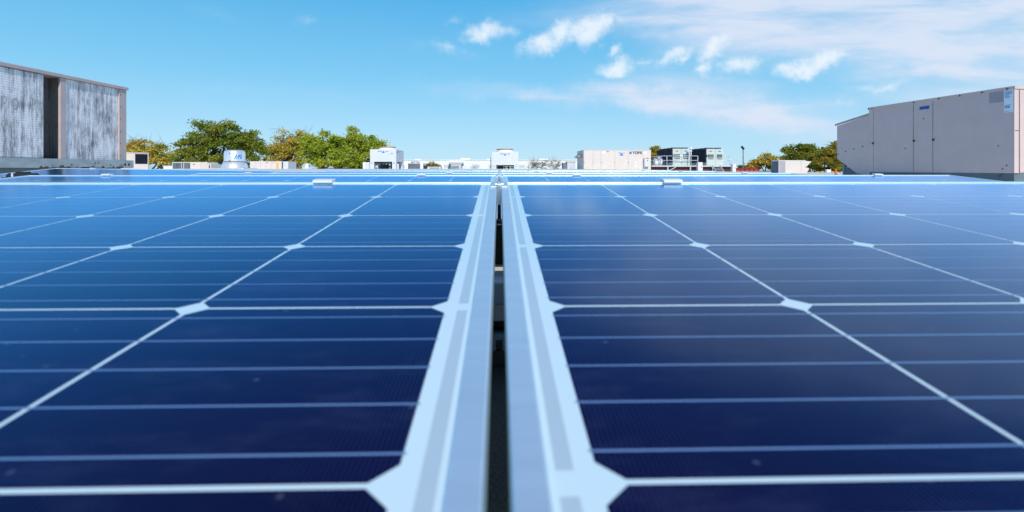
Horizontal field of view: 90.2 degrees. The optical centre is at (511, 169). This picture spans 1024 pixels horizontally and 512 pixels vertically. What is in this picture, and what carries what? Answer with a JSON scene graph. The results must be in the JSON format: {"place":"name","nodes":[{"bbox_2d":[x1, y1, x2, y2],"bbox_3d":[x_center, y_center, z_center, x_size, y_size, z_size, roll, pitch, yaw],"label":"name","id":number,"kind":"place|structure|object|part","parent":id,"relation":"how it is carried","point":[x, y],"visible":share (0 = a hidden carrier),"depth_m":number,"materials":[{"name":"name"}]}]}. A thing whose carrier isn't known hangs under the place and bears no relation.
{"place":"outdoors","nodes":[
{"label":"outdoors","id":0,"kind":"place"},
{"bbox_2d":[397,160,576,168],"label":"white building","id":1,"kind":"structure","parent":0,"point":[481,164],"depth_m":170.00,"materials":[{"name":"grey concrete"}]},
{"bbox_2d":[0,0,1023,170],"label":"sky","id":2,"kind":"structure","parent":0,"point":[432,79],"materials":[{"name":"blue"}]},
{"label":"ground","id":3,"kind":"structure","parent":0,"visible":0},
{"bbox_2d":[126,133,175,168],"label":"autumn tree","id":4,"kind":"object","parent":3,"relation":"on","point":[157,154],"visible":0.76,"depth_m":69.63,"materials":[{"name":"yellow plant"}]},
{"bbox_2d":[166,118,273,166],"bbox_3d":[-35.350,0.117,62.150,13.009,12.778,5.952,0,0,-1],"label":"broad tree","id":5,"kind":"object","parent":3,"relation":"on","point":[218,135],"visible":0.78,"depth_m":61.06,"materials":[{"name":"green plant"}]},
{"bbox_2d":[157,156,377,168],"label":"shrub tree","id":6,"kind":"object","parent":3,"relation":"on","point":[338,167],"visible":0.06,"depth_m":76.89,"materials":[{"name":"green plant"}]},
{"bbox_2d":[264,127,320,168],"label":"autumn tree","id":7,"kind":"object","parent":3,"relation":"on","point":[284,150],"visible":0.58,"depth_m":71.33,"materials":[{"name":"yellow plant"}]},
{"bbox_2d":[294,128,351,168],"bbox_3d":[-23.458,0.650,64.151,7.551,11.711,5.620,0,0,-1],"label":"lime tree","id":8,"kind":"object","parent":3,"relation":"on","point":[317,148],"visible":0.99,"depth_m":63.19,"materials":[{"name":"green plant"}]},
{"bbox_2d":[338,125,389,168],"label":"lime tree","id":9,"kind":"object","parent":3,"relation":"on","point":[361,145],"visible":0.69,"depth_m":65.04,"materials":[{"name":"green plant"}]},
{"bbox_2d":[426,161,440,168],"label":"shrub","id":10,"kind":"object","parent":3,"relation":"on","point":[431,164],"visible":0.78,"depth_m":89.53,"materials":[{"name":"green plant"}]},
{"bbox_2d":[174,169,842,511],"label":"roof","id":11,"kind":"structure","parent":3,"relation":"on","point":[498,496],"depth_m":0.59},
{"bbox_2d":[0,62,133,173],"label":"coil unit","id":12,"kind":"object","parent":11,"relation":"on","point":[49,120],"visible":0.98,"depth_m":10.47,"materials":[{"name":"metal"}]},
{"bbox_2d":[121,152,148,168],"bbox_3d":[-15.156,-0.328,20.434,0.951,0.679,1.142,0,0,-38],"label":"louvre box","id":13,"kind":"object","parent":11,"relation":"on","point":[141,160],"visible":0.61,"depth_m":20.09,"materials":[{"name":"beige metal"}]},
{"bbox_2d":[172,162,220,168],"bbox_3d":[-21.314,-0.261,34.533,2.731,0.469,1.600,0,0,-1],"label":"condenser unit","id":14,"kind":"object","parent":11,"relation":"on","point":[192,165],"visible":0.81,"depth_m":34.02,"materials":[{"name":"white metal"}]},
{"bbox_2d":[211,150,256,168],"bbox_3d":[-13.048,-0.440,24.000,1.446,0.950,1.388,0,0,-1],"label":"exhaust fan","id":15,"kind":"object","parent":11,"relation":"on","point":[234,159],"visible":0.97,"depth_m":23.60,"materials":[{"name":"metal"}]},
{"bbox_2d":[250,161,295,168],"bbox_3d":[-20.052,-0.351,42.933,3.120,0.648,1.810,0,0,-1],"label":"packaged unit","id":16,"kind":"object","parent":11,"relation":"on","point":[272,165],"visible":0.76,"depth_m":42.04,"materials":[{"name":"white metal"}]},
{"bbox_2d":[302,163,312,168],"bbox_3d":[-16.867,-0.241,42.000,0.826,0.529,0.826,0,0,-1],"label":"exhaust fan","id":17,"kind":"object","parent":11,"relation":"on","point":[307,166],"visible":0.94,"depth_m":41.69,"materials":[{"name":"metal"}]},
{"bbox_2d":[363,162,369,168],"bbox_3d":[-12.612,-0.323,44.452,0.552,0.591,0.910,0,0,-1],"label":"air box","id":18,"kind":"object","parent":11,"relation":"on","point":[366,165],"visible":0.72,"depth_m":44.00,"materials":[{"name":"white metal"}]},
{"bbox_2d":[370,146,403,168],"bbox_3d":[-9.649,-0.887,39.520,1.950,1.760,3.006,0,0,-1],"label":"cooling unit","id":19,"kind":"object","parent":11,"relation":"on","point":[386,157],"visible":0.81,"depth_m":38.04,"materials":[{"name":"white metal"}]},
{"bbox_2d":[405,161,426,168],"bbox_3d":[-8.365,-0.365,44.661,1.767,0.675,1.320,0,0,-1],"label":"condenser unit","id":20,"kind":"object","parent":11,"relation":"on","point":[415,165],"visible":0.89,"depth_m":44.01,"materials":[{"name":"white metal"}]},
{"bbox_2d":[494,265,503,304],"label":"ballast block","id":21,"kind":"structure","parent":11,"relation":"on","point":[498,291],"depth_m":1.13,"materials":[{"name":"concrete"}]},
{"bbox_2d":[491,181,507,364],"bbox_3d":[-0.022,0.157,0.892,0.120,0.272,0.260,0,0,-1],"label":"racking support","id":22,"kind":"object","parent":11,"relation":"on","point":[498,349],"visible":0.19,"depth_m":0.87,"materials":[{"name":"silver metal"}]},
{"bbox_2d":[0,179,496,511],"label":"solar panel","id":23,"kind":"object","parent":22,"relation":"attached to","point":[319,345],"visible":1,"depth_m":0.26,"materials":[{"name":"glass"}]},
{"bbox_2d":[502,178,1023,511],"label":"solar panel","id":24,"kind":"object","parent":22,"relation":"attached to","point":[675,345],"visible":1,"depth_m":0.27,"materials":[{"name":"glass"}]},
{"bbox_2d":[492,149,517,168],"bbox_3d":[-0.683,-0.999,49.327,2.506,1.983,2.606,0,0,-1],"label":"cooling unit","id":25,"kind":"object","parent":11,"relation":"on","point":[504,158],"visible":0.84,"depth_m":48.04,"materials":[{"name":"white metal"}]},
{"bbox_2d":[562,162,574,168],"bbox_3d":[6.537,-0.434,58.756,1.432,0.940,1.600,0,0,-1],"label":"air box","id":26,"kind":"object","parent":11,"relation":"on","point":[568,165],"visible":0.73,"depth_m":58.02,"materials":[{"name":"white metal"}]},
{"bbox_2d":[574,150,650,169],"bbox_3d":[10.303,-0.957,53.174,7.229,2.006,4.980,0,0,-1],"label":"packaged unit","id":27,"kind":"object","parent":11,"relation":"on","point":[618,159],"visible":0.99,"depth_m":51.05,"materials":[{"name":"white metal"}]},
{"bbox_2d":[651,166,730,171],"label":"steel platform","id":28,"kind":"structure","parent":11,"relation":"on","point":[707,168],"depth_m":55.33,"materials":[{"name":"metal"}]},
{"bbox_2d":[651,156,666,165],"bbox_3d":[15.843,-0.960,57.797,0.078,1.089,5.645,0,0,-17],"label":"guard rail","id":29,"kind":"object","parent":28,"relation":"on","point":[654,160],"visible":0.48,"depth_m":56.56,"materials":[{"name":"white metal"}]},
{"bbox_2d":[653,157,665,165],"bbox_3d":[16.974,-0.941,58.447,2.025,1.050,1.030,0,0,-19],"label":"pump set","id":30,"kind":"object","parent":28,"relation":"on","point":[657,163],"visible":0.59,"depth_m":58.01,"materials":[{"name":"white metal"}]},
{"bbox_2d":[657,147,689,165],"bbox_3d":[18.394,-1.419,58.376,2.084,2.005,5.120,0,0,-2],"label":"chiller","id":31,"kind":"object","parent":28,"relation":"on","point":[675,153],"visible":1,"depth_m":55.96,"materials":[{"name":"grey metal"}]},
{"bbox_2d":[673,149,680,164],"bbox_3d":[18.087,-1.354,55.905,0.922,1.775,0.069,0,0,-2],"label":"door","id":32,"kind":"structure","parent":31,"relation":"in","point":[676,152],"depth_m":55.90,"materials":[{"name":"white metal"}]},
{"bbox_2d":[682,149,689,164],"bbox_3d":[19.068,-1.354,55.946,0.922,1.775,0.069,0,0,-2],"label":"door","id":33,"kind":"structure","parent":31,"relation":"in","point":[685,152],"depth_m":55.95,"materials":[{"name":"white metal"}]},
{"bbox_2d":[667,160,697,160],"bbox_3d":[18.412,-0.959,55.102,3.438,1.088,0.076,0,0,-1],"label":"guard rail","id":34,"kind":"object","parent":28,"relation":"on","point":[682,160],"visible":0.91,"depth_m":55.07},
{"bbox_2d":[691,148,722,165],"bbox_3d":[22.084,-1.405,58.375,2.056,1.977,5.120,0,0,-2],"label":"chiller","id":35,"kind":"object","parent":28,"relation":"on","point":[710,156],"visible":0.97,"depth_m":55.95,"materials":[{"name":"grey metal"}]},
{"bbox_2d":[707,149,714,164],"bbox_3d":[21.785,-1.340,55.905,0.908,1.747,0.069,0,0,-2],"label":"door","id":36,"kind":"structure","parent":35,"relation":"in","point":[710,152],"depth_m":55.90,"materials":[{"name":"white metal"}]},
{"bbox_2d":[715,149,722,164],"bbox_3d":[22.752,-1.340,55.946,0.908,1.747,0.069,0,0,-2],"label":"door","id":37,"kind":"structure","parent":35,"relation":"in","point":[718,152],"depth_m":55.93,"materials":[{"name":"white metal"}]},
{"bbox_2d":[697,162,702,170],"bbox_3d":[19.946,-0.230,54.223,0.488,1.059,0.466,0,0,-1],"label":"electrical cabinet","id":38,"kind":"object","parent":11,"relation":"on","point":[699,166],"visible":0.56,"depth_m":54.00,"materials":[{"name":"white metal"}]},
{"bbox_2d":[731,164,735,171],"bbox_3d":[23.538,-0.135,54.221,0.352,0.869,0.466,0,0,-1],"label":"electrical cabinet","id":39,"kind":"object","parent":11,"relation":"on","point":[733,167],"visible":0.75,"depth_m":53.99,"materials":[{"name":"white metal"}]},
{"bbox_2d":[771,160,810,172],"bbox_3d":[22.205,-0.186,40.581,2.630,1.073,1.140,0,0,-1],"label":"hooded unit","id":40,"kind":"object","parent":11,"relation":"on","point":[788,166],"visible":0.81,"depth_m":40.03,"materials":[{"name":"beige metal"}]},
{"bbox_2d":[843,165,861,174],"bbox_3d":[11.355,0.019,16.946,0.704,0.360,0.086,0,0,-1],"label":"air box","id":41,"kind":"object","parent":11,"relation":"on","point":[847,170],"visible":0.35,"depth_m":16.91,"materials":[{"name":"metal"}]},
{"bbox_2d":[835,86,1023,180],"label":"rooftop unit","id":42,"kind":"object","parent":11,"relation":"on","point":[978,134],"visible":0.98,"depth_m":12.59,"materials":[{"name":"grey metal"}]},
{"bbox_3d":[12.025,-0.834,11.131,2.164,1.788,0.012,0,0,-7],"label":"front door","id":43,"kind":"part","parent":42,"relation":"part of","materials":[{"name":"beige metal"}]},
{"bbox_2d":[526,157,538,168],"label":"bare shrub","id":44,"kind":"object","parent":3,"relation":"on","point":[533,163],"visible":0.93,"depth_m":89.61,"materials":[{"name":"grey plant"}]},
{"bbox_2d":[533,159,549,168],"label":"bare shrub","id":45,"kind":"object","parent":3,"relation":"on","point":[543,164],"visible":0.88,"depth_m":89.83,"materials":[{"name":"grey plant"}]},
{"bbox_2d":[548,158,563,168],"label":"bare shrub","id":46,"kind":"object","parent":3,"relation":"on","point":[555,166],"visible":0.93,"depth_m":90.05,"materials":[{"name":"grey plant"}]},
{"bbox_2d":[649,145,660,165],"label":"autumn tree","id":47,"kind":"object","parent":3,"relation":"on","point":[653,149],"visible":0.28,"depth_m":73.41,"materials":[{"name":"yellow plant"}]},
{"bbox_2d":[736,168,758,171],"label":"red container","id":48,"kind":"object","parent":3,"relation":"on","point":[747,169],"visible":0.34,"depth_m":78.02,"materials":[{"name":"paint"}]},
{"bbox_2d":[744,150,780,171],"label":"autumn tree","id":49,"kind":"object","parent":3,"relation":"on","point":[760,161],"visible":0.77,"depth_m":79.56,"materials":[{"name":"yellow plant"}]},
{"bbox_2d":[778,142,826,171],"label":"dense tree","id":50,"kind":"object","parent":3,"relation":"on","point":[800,151],"visible":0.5,"depth_m":65.15,"materials":[{"name":"green plant"}]},
{"bbox_2d":[811,147,842,171],"bbox_3d":[37.998,1.830,59.860,5.509,9.351,4.142,0,0,19],"label":"dense tree","id":51,"kind":"object","parent":3,"relation":"on","point":[824,155],"visible":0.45,"depth_m":59.47,"materials":[{"name":"green plant"}]},
{"bbox_2d":[822,141,844,165],"bbox_3d":[34.123,1.571,51.896,3.802,9.868,3.002,0,0,-1],"label":"autumn tree","id":52,"kind":"object","parent":3,"relation":"on","point":[833,145],"visible":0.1,"depth_m":52.21,"materials":[{"name":"green plant"}]},
{"bbox_3d":[-0.052,0.157,2.091,0.120,0.272,0.260,0,0,-1],"label":"racking support","id":53,"kind":"object","parent":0,"visible":0},
{"bbox_2d":[0,174,497,218],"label":"solar panel","id":54,"kind":"object","parent":53,"relation":"attached to","point":[255,178],"visible":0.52,"depth_m":2.04,"materials":[{"name":"glass"}]},
{"bbox_2d":[500,173,997,218],"bbox_3d":[0.941,0.087,1.709,1.957,0.048,0.996,0,5,-1],"label":"solar panel","id":55,"kind":"object","parent":53,"relation":"attached to","point":[685,178],"visible":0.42,"depth_m":2.08,"materials":[{"name":"glass"}]},
{"bbox_3d":[-0.081,0.157,3.291,0.120,0.272,0.260,0,0,-1],"label":"racking support","id":56,"kind":"object","parent":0,"visible":0},
{"bbox_2d":[190,172,498,180],"bbox_3d":[-1.054,0.087,2.860,1.957,0.048,0.996,0,5,-1],"label":"solar panel","id":57,"kind":"object","parent":56,"relation":"attached to","point":[251,173],"visible":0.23,"depth_m":3.32,"materials":[{"name":"glass"}]},
{"bbox_2d":[500,172,799,174],"bbox_3d":[0.911,0.087,2.908,1.957,0.048,0.996,0,5,-1],"label":"solar panel","id":58,"kind":"object","parent":56,"relation":"attached to","point":[741,173],"visible":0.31,"depth_m":3.37,"materials":[{"name":"glass"}]},
{"bbox_3d":[-0.110,0.151,4.491,0.120,0.272,0.260,0,0,-1],"label":"racking support","id":59,"kind":"object","parent":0,"visible":0},
{"bbox_2d":[0,168,279,177],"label":"solar panel","id":60,"kind":"object","parent":59,"relation":"attached to","point":[73,171],"visible":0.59,"depth_m":4.30,"materials":[{"name":"glass"}]},
{"bbox_2d":[2,172,38,177],"bbox_3d":[-3.569,0.137,3.748,0.260,0.240,0.106,0,0,-1],"label":"end bracket","id":61,"kind":"object","parent":60,"relation":"attached to","point":[15,174],"visible":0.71,"depth_m":3.71,"materials":[{"name":"silver metal"}]},
{"bbox_2d":[277,171,498,172],"bbox_3d":[-1.083,0.081,4.060,1.957,0.048,0.996,0,5,-1],"label":"solar panel","id":62,"kind":"object","parent":59,"relation":"attached to","point":[388,171],"visible":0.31,"depth_m":4.51,"materials":[{"name":"glass"}]},
{"bbox_2d":[500,171,720,172],"bbox_3d":[0.882,0.081,4.108,1.957,0.048,0.996,0,5,-1],"label":"solar panel","id":63,"kind":"object","parent":59,"relation":"attached to","point":[610,171],"visible":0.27,"depth_m":4.56,"materials":[{"name":"glass"}]},
{"bbox_3d":[-0.140,0.144,5.690,0.120,0.272,0.260,0,0,-1],"label":"racking support","id":64,"kind":"object","parent":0,"visible":0},
{"bbox_2d":[324,170,498,170],"bbox_3d":[-1.112,0.074,5.260,1.957,0.048,0.996,0,5,-1],"label":"solar panel","id":65,"kind":"object","parent":64,"relation":"attached to","point":[411,170],"visible":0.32,"depth_m":5.74,"materials":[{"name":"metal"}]},
{"bbox_2d":[500,170,671,170],"bbox_3d":[0.853,0.074,5.308,1.957,0.048,0.996,0,5,-1],"label":"solar panel","id":66,"kind":"object","parent":64,"relation":"attached to","point":[585,170],"visible":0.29,"depth_m":5.79,"materials":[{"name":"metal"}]}
]}

